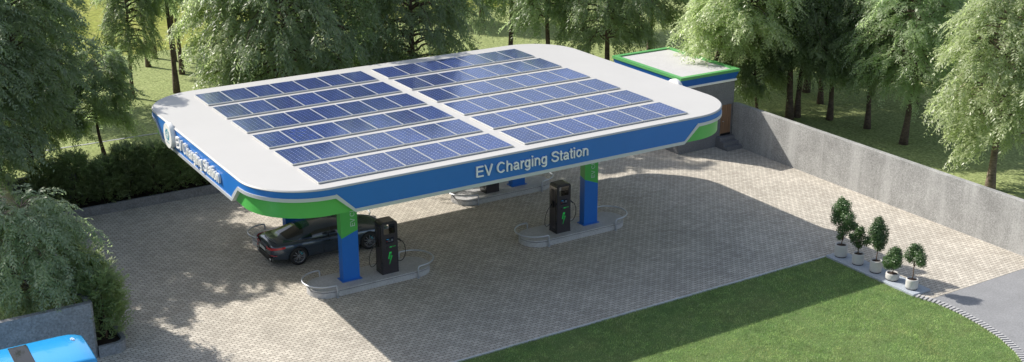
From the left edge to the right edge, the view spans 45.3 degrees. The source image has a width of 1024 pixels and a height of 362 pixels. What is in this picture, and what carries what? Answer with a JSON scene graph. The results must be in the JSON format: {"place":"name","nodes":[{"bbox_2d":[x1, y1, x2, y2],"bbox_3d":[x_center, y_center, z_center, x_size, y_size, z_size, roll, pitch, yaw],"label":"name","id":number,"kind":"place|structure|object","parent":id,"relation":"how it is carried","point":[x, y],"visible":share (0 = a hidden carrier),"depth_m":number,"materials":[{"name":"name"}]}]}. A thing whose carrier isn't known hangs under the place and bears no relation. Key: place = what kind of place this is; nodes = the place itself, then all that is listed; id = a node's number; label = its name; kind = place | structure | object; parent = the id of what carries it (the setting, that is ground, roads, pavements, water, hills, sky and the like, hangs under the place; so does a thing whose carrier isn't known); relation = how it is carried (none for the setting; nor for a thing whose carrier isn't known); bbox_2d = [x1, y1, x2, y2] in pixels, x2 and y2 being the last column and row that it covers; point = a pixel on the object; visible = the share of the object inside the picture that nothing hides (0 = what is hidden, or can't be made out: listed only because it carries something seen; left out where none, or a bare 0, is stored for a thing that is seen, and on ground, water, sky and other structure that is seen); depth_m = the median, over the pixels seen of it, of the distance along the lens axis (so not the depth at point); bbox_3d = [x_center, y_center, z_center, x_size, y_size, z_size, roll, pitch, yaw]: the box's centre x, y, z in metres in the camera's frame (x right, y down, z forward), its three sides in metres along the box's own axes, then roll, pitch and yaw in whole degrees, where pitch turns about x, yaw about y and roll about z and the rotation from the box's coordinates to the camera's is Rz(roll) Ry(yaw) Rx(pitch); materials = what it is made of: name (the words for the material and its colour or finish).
{"place":"outdoors","nodes":[
{"label":"outdoors","id":0,"kind":"place"},
{"bbox_2d":[46,0,517,63],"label":"rough ground","id":1,"kind":"structure","parent":0,"point":[95,18],"depth_m":84.05,"materials":[{"name":"green plant"}]},
{"bbox_2d":[0,0,1023,318],"bbox_3d":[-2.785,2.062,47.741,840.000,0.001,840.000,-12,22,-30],"label":"ground","id":2,"kind":"structure","parent":0,"point":[846,122],"depth_m":63.24,"materials":[{"name":"green plant"}]},
{"bbox_2d":[0,0,57,206],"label":"tree","id":3,"kind":"object","parent":2,"relation":"on","point":[9,145],"visible":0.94,"depth_m":45.86,"materials":[{"name":"green plant"}]},
{"bbox_2d":[6,46,82,160],"bbox_3d":[-21.130,-3.330,54.496,3.587,5.879,3.757,8,21,21],"label":"tree","id":4,"kind":"object","parent":2,"relation":"on","point":[54,141],"visible":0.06,"depth_m":54.13,"materials":[{"name":"green plant"}]},
{"bbox_2d":[0,177,98,357],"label":"concrete wall","id":5,"kind":"structure","parent":2,"relation":"on","point":[74,318],"depth_m":36.99,"materials":[{"name":"grey concrete"}]},
{"bbox_2d":[0,0,112,188],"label":"tree","id":6,"kind":"object","parent":2,"relation":"on","point":[52,69],"visible":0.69,"depth_m":47.77,"materials":[{"name":"green plant"}]},
{"bbox_2d":[0,183,115,319],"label":"tree","id":7,"kind":"object","parent":2,"relation":"on","point":[42,271],"visible":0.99,"depth_m":37.08,"materials":[{"name":"green plant"}]},
{"bbox_2d":[22,0,94,54],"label":"tree","id":8,"kind":"object","parent":2,"relation":"on","point":[78,3],"visible":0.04,"depth_m":63.53,"materials":[{"name":"green plant"}]},
{"bbox_2d":[52,45,148,155],"bbox_3d":[-19.173,-3.550,55.942,4.695,5.365,4.687,18,26,42],"label":"tree","id":9,"kind":"object","parent":2,"relation":"on","point":[113,80],"visible":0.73,"depth_m":55.09,"materials":[{"name":"green plant"}]},
{"bbox_2d":[88,0,170,97],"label":"tree","id":10,"kind":"object","parent":2,"relation":"on","point":[112,14],"visible":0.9,"depth_m":64.68,"materials":[{"name":"green plant"}]},
{"bbox_2d":[127,0,204,93],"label":"tree","id":11,"kind":"object","parent":2,"relation":"on","point":[168,6],"visible":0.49,"depth_m":66.56,"materials":[{"name":"green plant"}]},
{"bbox_2d":[164,0,301,89],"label":"tree","id":12,"kind":"object","parent":2,"relation":"on","point":[191,14],"visible":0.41,"depth_m":56.15,"materials":[{"name":"green plant"}]},
{"bbox_2d":[186,0,373,87],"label":"tree","id":13,"kind":"object","parent":2,"relation":"on","point":[292,35],"visible":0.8,"depth_m":54.75,"materials":[{"name":"green plant"}]},
{"bbox_2d":[261,0,409,75],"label":"tree","id":14,"kind":"object","parent":2,"relation":"on","point":[374,18],"visible":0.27,"depth_m":57.80,"materials":[{"name":"green plant"}]},
{"bbox_2d":[335,0,495,65],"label":"tree","id":15,"kind":"object","parent":2,"relation":"on","point":[436,36],"visible":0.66,"depth_m":58.93,"materials":[{"name":"green plant"}]},
{"bbox_2d":[465,0,544,44],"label":"tree","id":16,"kind":"object","parent":2,"relation":"on","point":[491,5],"visible":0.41,"depth_m":70.82,"materials":[{"name":"green plant"}]},
{"bbox_2d":[498,0,594,43],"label":"tree","id":17,"kind":"object","parent":2,"relation":"on","point":[522,9],"visible":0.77,"depth_m":68.64,"materials":[{"name":"green plant"}]},
{"bbox_2d":[543,0,668,60],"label":"tree","id":18,"kind":"object","parent":2,"relation":"on","point":[614,21],"visible":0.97,"depth_m":67.46,"materials":[{"name":"green plant"}]},
{"bbox_2d":[453,256,824,361],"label":"lawn edging","id":19,"kind":"object","parent":2,"relation":"on","point":[569,329],"visible":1,"depth_m":40.84,"materials":[{"name":"grey concrete"}]},
{"bbox_2d":[596,0,688,49],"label":"tree","id":20,"kind":"object","parent":2,"relation":"on","point":[675,13],"visible":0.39,"depth_m":71.09,"materials":[{"name":"green plant"}]},
{"bbox_2d":[666,0,813,71],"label":"tree","id":21,"kind":"object","parent":2,"relation":"on","point":[721,20],"visible":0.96,"depth_m":58.01,"materials":[{"name":"green plant"}]},
{"bbox_2d":[716,28,797,108],"bbox_3d":[12.147,-5.726,61.937,4.695,5.365,4.687,12,23,31],"label":"tree","id":22,"kind":"object","parent":2,"relation":"on","point":[750,87],"visible":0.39,"depth_m":60.89,"materials":[{"name":"green plant"}]},
{"bbox_2d":[742,0,867,119],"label":"tree","id":23,"kind":"object","parent":2,"relation":"on","point":[789,111],"visible":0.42,"depth_m":59.31,"materials":[{"name":"green plant"}]},
{"bbox_2d":[759,0,857,117],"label":"tree","id":24,"kind":"object","parent":2,"relation":"on","point":[797,108],"visible":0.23,"depth_m":60.20,"materials":[{"name":"green plant"}]},
{"bbox_2d":[792,0,879,120],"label":"tree","id":25,"kind":"object","parent":2,"relation":"on","point":[830,113],"visible":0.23,"depth_m":60.04,"materials":[{"name":"green plant"}]},
{"bbox_2d":[821,0,921,128],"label":"tree","id":26,"kind":"object","parent":2,"relation":"on","point":[851,81],"visible":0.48,"depth_m":58.57,"materials":[{"name":"green plant"}]},
{"bbox_2d":[731,102,1023,255],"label":"concrete wall","id":27,"kind":"structure","parent":2,"relation":"on","point":[981,212],"depth_m":50.42,"materials":[{"name":"grey concrete"}]},
{"bbox_2d":[838,0,985,144],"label":"tree","id":28,"kind":"object","parent":2,"relation":"on","point":[918,38],"visible":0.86,"depth_m":55.85,"materials":[{"name":"green plant"}]},
{"bbox_2d":[919,0,1023,189],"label":"tree","id":29,"kind":"object","parent":2,"relation":"on","point":[1003,76],"visible":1,"depth_m":49.41,"materials":[{"name":"green plant"}]},
{"bbox_2d":[75,147,1023,361],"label":"paving","id":30,"kind":"structure","parent":0,"point":[207,280],"depth_m":45.04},
{"bbox_2d":[0,334,96,361],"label":"blue van","id":31,"kind":"object","parent":30,"relation":"on","point":[70,348],"visible":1,"depth_m":32.97,"materials":[{"name":"blue paint"}]},
{"bbox_2d":[94,308,126,357],"bbox_3d":[-15.673,3.477,43.194,0.890,0.380,12.550,-12,22,-30],"label":"side planter","id":32,"kind":"object","parent":30,"relation":"on","point":[116,344],"visible":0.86,"depth_m":38.38,"materials":[{"name":"concrete"}]},
{"bbox_2d":[56,242,131,329],"bbox_3d":[-13.629,3.486,39.513,2.418,3.088,2.427,10,22,26],"label":"conifer shrub","id":33,"kind":"object","parent":32,"relation":"in","point":[90,249],"visible":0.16,"depth_m":39.42,"materials":[{"name":"green plant"}]},
{"bbox_2d":[68,257,134,340],"bbox_3d":[-12.935,3.885,38.432,2.378,3.038,2.387,-12,22,-30],"label":"conifer shrub","id":34,"kind":"object","parent":32,"relation":"in","point":[110,298],"visible":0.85,"depth_m":38.09,"materials":[{"name":"green plant"}]},
{"bbox_2d":[54,177,210,209],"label":"planter soil","id":35,"kind":"structure","parent":30,"relation":"on","point":[148,193],"depth_m":51.10,"materials":[{"name":"brown soil"}]},
{"bbox_2d":[20,157,74,207],"bbox_3d":[-18.698,0.296,49.143,2.304,2.700,2.243,-12,22,-30],"label":"hedge shrub","id":36,"kind":"object","parent":35,"relation":"in","point":[48,173],"visible":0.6,"depth_m":48.78,"materials":[{"name":"green plant"}]},
{"bbox_2d":[47,145,101,206],"bbox_3d":[-17.774,-0.021,49.812,2.358,2.850,2.377,-15,24,-36],"label":"hedge shrub","id":37,"kind":"object","parent":35,"relation":"in","point":[76,160],"visible":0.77,"depth_m":49.45,"materials":[{"name":"green plant"}]},
{"bbox_2d":[81,151,132,206],"bbox_3d":[-16.650,-0.041,50.433,2.228,2.484,2.282,17,26,41],"label":"hedge shrub","id":38,"kind":"object","parent":35,"relation":"in","point":[99,162],"visible":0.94,"depth_m":49.96,"materials":[{"name":"green plant"}]},
{"bbox_2d":[104,139,155,199],"bbox_3d":[-15.980,-0.449,51.019,2.377,2.850,2.359,13,24,34],"label":"hedge shrub","id":39,"kind":"object","parent":35,"relation":"in","point":[125,149],"visible":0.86,"depth_m":50.50,"materials":[{"name":"green plant"}]},
{"bbox_2d":[130,138,181,194],"bbox_3d":[-14.981,-0.488,51.284,2.289,2.756,2.351,10,22,27],"label":"hedge shrub","id":40,"kind":"object","parent":35,"relation":"in","point":[155,147],"visible":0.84,"depth_m":50.94,"materials":[{"name":"green plant"}]},
{"bbox_2d":[154,139,203,187],"bbox_3d":[-14.044,-0.794,51.989,2.377,2.850,2.359,7,21,20],"label":"hedge shrub","id":41,"kind":"object","parent":35,"relation":"in","point":[184,172],"visible":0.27,"depth_m":51.55,"materials":[{"name":"green plant"}]},
{"bbox_2d":[63,184,219,219],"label":"planter kerb","id":42,"kind":"structure","parent":30,"relation":"on","point":[96,210],"depth_m":50.55,"materials":[{"name":"concrete"}]},
{"bbox_2d":[257,214,387,264],"bbox_3d":[-7.039,1.935,46.008,4.900,1.348,2.132,-12,22,-30],"label":"parked car","id":43,"kind":"object","parent":30,"relation":"on","point":[300,241],"visible":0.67,"depth_m":45.04,"materials":[{"name":"black paint"}]},
{"bbox_2d":[306,257,429,298],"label":"charging island","id":44,"kind":"structure","parent":30,"relation":"on","point":[372,277],"depth_m":43.05,"materials":[{"name":"concrete"}]},
{"bbox_2d":[369,216,405,274],"bbox_3d":[-4.425,2.275,43.345,1.442,1.960,0.536,-12,22,-30],"label":"ev charger","id":45,"kind":"object","parent":44,"relation":"on","point":[386,246],"visible":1,"depth_m":43.16,"materials":[{"name":"grey metal"}]},
{"bbox_2d":[152,44,721,282],"bbox_3d":[-2.776,-0.614,46.775,19.098,5.150,13.380,-12,22,-30],"label":"charging canopy","id":46,"kind":"object","parent":44,"relation":"on","point":[229,159],"visible":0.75,"depth_m":42.25,"materials":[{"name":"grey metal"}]},
{"bbox_2d":[195,91,233,105],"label":"solar panel","id":47,"kind":"object","parent":46,"relation":"on","point":[213,98],"visible":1,"depth_m":46.39,"materials":[{"name":"blue glass"}]},
{"bbox_2d":[212,103,252,118],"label":"solar panel","id":48,"kind":"object","parent":46,"relation":"on","point":[230,111],"visible":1,"depth_m":44.71,"materials":[{"name":"blue glass"}]},
{"bbox_2d":[231,117,273,132],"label":"solar panel","id":49,"kind":"object","parent":46,"relation":"on","point":[252,124],"visible":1,"depth_m":43.15,"materials":[{"name":"blue glass"}]},
{"bbox_2d":[238,100,278,114],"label":"solar panel","id":50,"kind":"object","parent":46,"relation":"on","point":[258,107],"visible":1,"depth_m":45.21,"materials":[{"name":"blue glass"}]},
{"bbox_2d":[252,131,296,148],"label":"solar panel","id":51,"kind":"object","parent":46,"relation":"on","point":[274,139],"visible":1,"depth_m":41.48,"materials":[{"name":"blue glass"}]},
{"bbox_2d":[258,112,300,128],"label":"solar panel","id":52,"kind":"object","parent":46,"relation":"on","point":[279,120],"visible":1,"depth_m":43.61,"materials":[{"name":"blue glass"}]},
{"bbox_2d":[264,96,304,110],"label":"solar panel","id":53,"kind":"object","parent":46,"relation":"on","point":[284,103],"visible":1,"depth_m":45.71,"materials":[{"name":"blue glass"}]},
{"bbox_2d":[274,146,320,164],"bbox_3d":[-6.980,-0.826,39.888,0.985,0.050,1.616,-12,22,-30],"label":"solar panel","id":54,"kind":"object","parent":46,"relation":"on","point":[297,155],"visible":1,"depth_m":39.84,"materials":[{"name":"blue glass"}]},
{"bbox_2d":[280,126,323,143],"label":"solar panel","id":55,"kind":"object","parent":46,"relation":"on","point":[304,134],"visible":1,"depth_m":41.99,"materials":[{"name":"blue glass"}]},
{"bbox_2d":[284,108,326,124],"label":"solar panel","id":56,"kind":"object","parent":46,"relation":"on","point":[305,116],"visible":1,"depth_m":44.08,"materials":[{"name":"blue glass"}]},
{"bbox_2d":[298,163,347,183],"bbox_3d":[-5.901,-0.249,38.240,0.985,0.050,1.616,-12,22,-30],"label":"solar panel","id":57,"kind":"object","parent":46,"relation":"on","point":[322,173],"visible":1,"depth_m":38.14,"materials":[{"name":"blue glass"}]},
{"bbox_2d":[303,141,349,159],"bbox_3d":[-6.129,-1.002,40.383,0.985,0.050,1.616,-12,22,-30],"label":"solar panel","id":58,"kind":"object","parent":46,"relation":"on","point":[326,150],"visible":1,"depth_m":40.33,"materials":[{"name":"blue glass"}]},
{"bbox_2d":[306,122,350,138],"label":"solar panel","id":59,"kind":"object","parent":46,"relation":"on","point":[329,130],"visible":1,"depth_m":42.45,"materials":[{"name":"blue glass"}]},
{"bbox_2d":[310,104,352,119],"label":"solar panel","id":60,"kind":"object","parent":46,"relation":"on","point":[330,112],"visible":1,"depth_m":44.56,"materials":[{"name":"blue glass"}]},
{"bbox_2d":[327,157,376,177],"bbox_3d":[-5.050,-0.425,38.735,0.985,0.050,1.616,-12,22,-30],"label":"solar panel","id":61,"kind":"object","parent":46,"relation":"on","point":[352,167],"visible":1,"depth_m":38.68,"materials":[{"name":"blue glass"}]},
{"bbox_2d":[330,137,377,154],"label":"solar panel","id":62,"kind":"object","parent":46,"relation":"on","point":[353,145],"visible":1,"depth_m":40.83,"materials":[{"name":"blue glass"}]},
{"bbox_2d":[333,118,377,134],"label":"solar panel","id":63,"kind":"object","parent":46,"relation":"on","point":[355,126],"visible":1,"depth_m":42.90,"materials":[{"name":"blue glass"}]},
{"bbox_2d":[335,101,377,115],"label":"solar panel","id":64,"kind":"object","parent":46,"relation":"on","point":[354,108],"visible":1,"depth_m":45.05,"materials":[{"name":"blue glass"}]},
{"bbox_2d":[356,152,405,171],"bbox_3d":[-4.200,-0.601,39.230,0.985,0.050,1.616,-12,22,-30],"label":"solar panel","id":65,"kind":"object","parent":46,"relation":"on","point":[380,162],"visible":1,"depth_m":39.14,"materials":[{"name":"blue glass"}]},
{"bbox_2d":[357,132,404,149],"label":"solar panel","id":66,"kind":"object","parent":46,"relation":"on","point":[380,140],"visible":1,"depth_m":41.35,"materials":[{"name":"blue glass"}]},
{"bbox_2d":[359,114,403,129],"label":"solar panel","id":67,"kind":"object","parent":46,"relation":"on","point":[380,121],"visible":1,"depth_m":43.47,"materials":[{"name":"blue glass"}]},
{"bbox_2d":[360,97,402,111],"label":"solar panel","id":68,"kind":"object","parent":46,"relation":"on","point":[379,104],"visible":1,"depth_m":45.55,"materials":[{"name":"blue glass"}]},
{"bbox_2d":[385,93,426,107],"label":"solar panel","id":69,"kind":"object","parent":46,"relation":"on","point":[404,100],"visible":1,"depth_m":46.07,"materials":[{"name":"blue glass"}]},
{"bbox_2d":[384,110,428,125],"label":"solar panel","id":70,"kind":"object","parent":46,"relation":"on","point":[406,117],"visible":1,"depth_m":43.93,"materials":[{"name":"blue glass"}]},
{"bbox_2d":[384,128,430,144],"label":"solar panel","id":71,"kind":"object","parent":46,"relation":"on","point":[407,136],"visible":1,"depth_m":41.77,"materials":[{"name":"blue glass"}]},
{"bbox_2d":[384,147,433,166],"bbox_3d":[-3.349,-0.777,39.726,0.985,0.050,1.616,-12,22,-30],"label":"solar panel","id":72,"kind":"object","parent":46,"relation":"on","point":[408,157],"visible":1,"depth_m":39.62,"materials":[{"name":"blue glass"}]},
{"bbox_2d":[408,106,452,120],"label":"solar panel","id":73,"kind":"object","parent":46,"relation":"on","point":[431,113],"visible":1,"depth_m":44.41,"materials":[{"name":"blue glass"}]},
{"bbox_2d":[410,123,456,140],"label":"solar panel","id":74,"kind":"object","parent":46,"relation":"on","point":[433,131],"visible":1,"depth_m":42.31,"materials":[{"name":"blue glass"}]},
{"bbox_2d":[411,143,460,161],"bbox_3d":[-2.498,-0.953,40.221,0.985,0.050,1.616,-12,22,-30],"label":"solar panel","id":75,"kind":"object","parent":46,"relation":"on","point":[435,152],"visible":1,"depth_m":40.14,"materials":[{"name":"blue glass"}]},
{"bbox_2d":[435,119,481,135],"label":"solar panel","id":76,"kind":"object","parent":46,"relation":"on","point":[458,127],"visible":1,"depth_m":42.76,"materials":[{"name":"blue glass"}]},
{"bbox_2d":[438,138,487,156],"bbox_3d":[-1.647,-1.129,40.716,0.985,0.050,1.616,-12,22,-30],"label":"solar panel","id":77,"kind":"object","parent":46,"relation":"on","point":[463,147],"visible":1,"depth_m":40.60,"materials":[{"name":"blue glass"}]},
{"bbox_2d":[443,100,487,114],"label":"solar panel","id":78,"kind":"object","parent":46,"relation":"on","point":[464,107],"visible":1,"depth_m":45.15,"materials":[{"name":"blue glass"}]},
{"bbox_2d":[465,133,512,150],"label":"solar panel","id":79,"kind":"object","parent":46,"relation":"on","point":[488,142],"visible":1,"depth_m":41.12,"materials":[{"name":"blue glass"}]},
{"bbox_2d":[467,96,510,110],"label":"solar panel","id":80,"kind":"object","parent":46,"relation":"on","point":[488,103],"visible":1,"depth_m":45.65,"materials":[{"name":"blue glass"}]},
{"bbox_2d":[470,113,516,128],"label":"solar panel","id":81,"kind":"object","parent":46,"relation":"on","point":[493,121],"visible":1,"depth_m":43.44,"materials":[{"name":"blue glass"}]},
{"bbox_2d":[495,109,540,124],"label":"solar panel","id":82,"kind":"object","parent":46,"relation":"on","point":[518,116],"visible":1,"depth_m":44.02,"materials":[{"name":"blue glass"}]},
{"bbox_2d":[500,127,548,143],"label":"solar panel","id":83,"kind":"object","parent":46,"relation":"on","point":[524,135],"visible":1,"depth_m":41.85,"materials":[{"name":"blue glass"}]},
{"bbox_2d":[519,105,563,120],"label":"solar panel","id":84,"kind":"object","parent":46,"relation":"on","point":[541,112],"visible":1,"depth_m":44.50,"materials":[{"name":"blue glass"}]},
{"bbox_2d":[525,122,573,139],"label":"solar panel","id":85,"kind":"object","parent":46,"relation":"on","point":[549,131],"visible":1,"depth_m":42.39,"materials":[{"name":"blue glass"}]},
{"bbox_2d":[542,101,586,115],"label":"solar panel","id":86,"kind":"object","parent":46,"relation":"on","point":[564,108],"visible":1,"depth_m":44.99,"materials":[{"name":"blue glass"}]},
{"bbox_2d":[548,118,597,134],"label":"solar panel","id":87,"kind":"object","parent":46,"relation":"on","point":[574,126],"visible":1,"depth_m":42.84,"materials":[{"name":"blue glass"}]},
{"bbox_2d":[564,97,608,111],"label":"solar panel","id":88,"kind":"object","parent":46,"relation":"on","point":[586,104],"visible":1,"depth_m":45.49,"materials":[{"name":"blue glass"}]},
{"bbox_2d":[572,114,620,129],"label":"solar panel","id":89,"kind":"object","parent":46,"relation":"on","point":[596,121],"visible":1,"depth_m":43.30,"materials":[{"name":"blue glass"}]},
{"bbox_2d":[596,110,643,125],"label":"solar panel","id":90,"kind":"object","parent":46,"relation":"on","point":[620,118],"visible":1,"depth_m":43.87,"materials":[{"name":"blue glass"}]},
{"bbox_2d":[618,106,665,121],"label":"solar panel","id":91,"kind":"object","parent":46,"relation":"on","point":[642,113],"visible":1,"depth_m":44.35,"materials":[{"name":"blue glass"}]},
{"bbox_2d":[640,102,687,117],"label":"solar panel","id":92,"kind":"object","parent":46,"relation":"on","point":[666,110],"visible":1,"depth_m":44.84,"materials":[{"name":"blue glass"}]},
{"bbox_2d":[451,175,549,205],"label":"charging island","id":93,"kind":"structure","parent":30,"relation":"on","point":[532,185],"depth_m":51.55,"materials":[{"name":"grey concrete"}]},
{"bbox_2d":[518,212,622,246],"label":"charging island","id":94,"kind":"structure","parent":30,"relation":"on","point":[606,220],"depth_m":47.31,"materials":[{"name":"grey concrete"}]},
{"bbox_2d":[545,180,575,233],"bbox_3d":[1.845,0.979,46.995,1.442,1.960,0.536,-12,22,-30],"label":"ev charger","id":95,"kind":"object","parent":94,"relation":"on","point":[559,208],"visible":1,"depth_m":46.81,"materials":[{"name":"black metal"}]},
{"bbox_2d":[612,47,741,154],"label":"utility building","id":96,"kind":"structure","parent":30,"relation":"on","point":[715,79],"depth_m":57.65,"materials":[{"name":"white paint"}]},
{"bbox_2d":[826,253,930,296],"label":"stone slab","id":97,"kind":"structure","parent":30,"relation":"on","point":[899,284],"depth_m":43.63,"materials":[{"name":"grey stone"}]},
{"bbox_2d":[830,196,859,257],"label":"potted shrub","id":98,"kind":"object","parent":97,"relation":"on","point":[844,217],"visible":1,"depth_m":44.75,"materials":[{"name":"green plant"}]},
{"bbox_2d":[848,225,870,265],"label":"potted shrub","id":99,"kind":"object","parent":97,"relation":"on","point":[858,256],"visible":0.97,"depth_m":44.26,"materials":[{"name":"green plant"}]},
{"bbox_2d":[867,215,889,273],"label":"potted shrub","id":100,"kind":"object","parent":97,"relation":"on","point":[876,231],"visible":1,"depth_m":43.36,"materials":[{"name":"green plant"}]},
{"bbox_2d":[880,245,902,281],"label":"potted shrub","id":101,"kind":"object","parent":97,"relation":"on","point":[892,260],"visible":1,"depth_m":42.92,"materials":[{"name":"green plant"}]},
{"bbox_2d":[902,243,927,290],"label":"potted shrub","id":102,"kind":"object","parent":97,"relation":"on","point":[916,253],"visible":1,"depth_m":42.23,"materials":[{"name":"green plant"}]},
{"bbox_2d":[458,257,1021,361],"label":"lawn","id":103,"kind":"structure","parent":0,"point":[880,358],"depth_m":39.62,"materials":[{"name":"plant"}]},
{"bbox_2d":[915,294,1023,361],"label":"kerb","id":104,"kind":"structure","parent":103,"relation":"on","point":[1010,344],"depth_m":39.99,"materials":[{"name":"grey concrete"}]},
{"bbox_2d":[933,269,1023,352],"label":"driveway","id":105,"kind":"structure","parent":0,"point":[997,303],"depth_m":41.67,"materials":[{"name":"concrete"}]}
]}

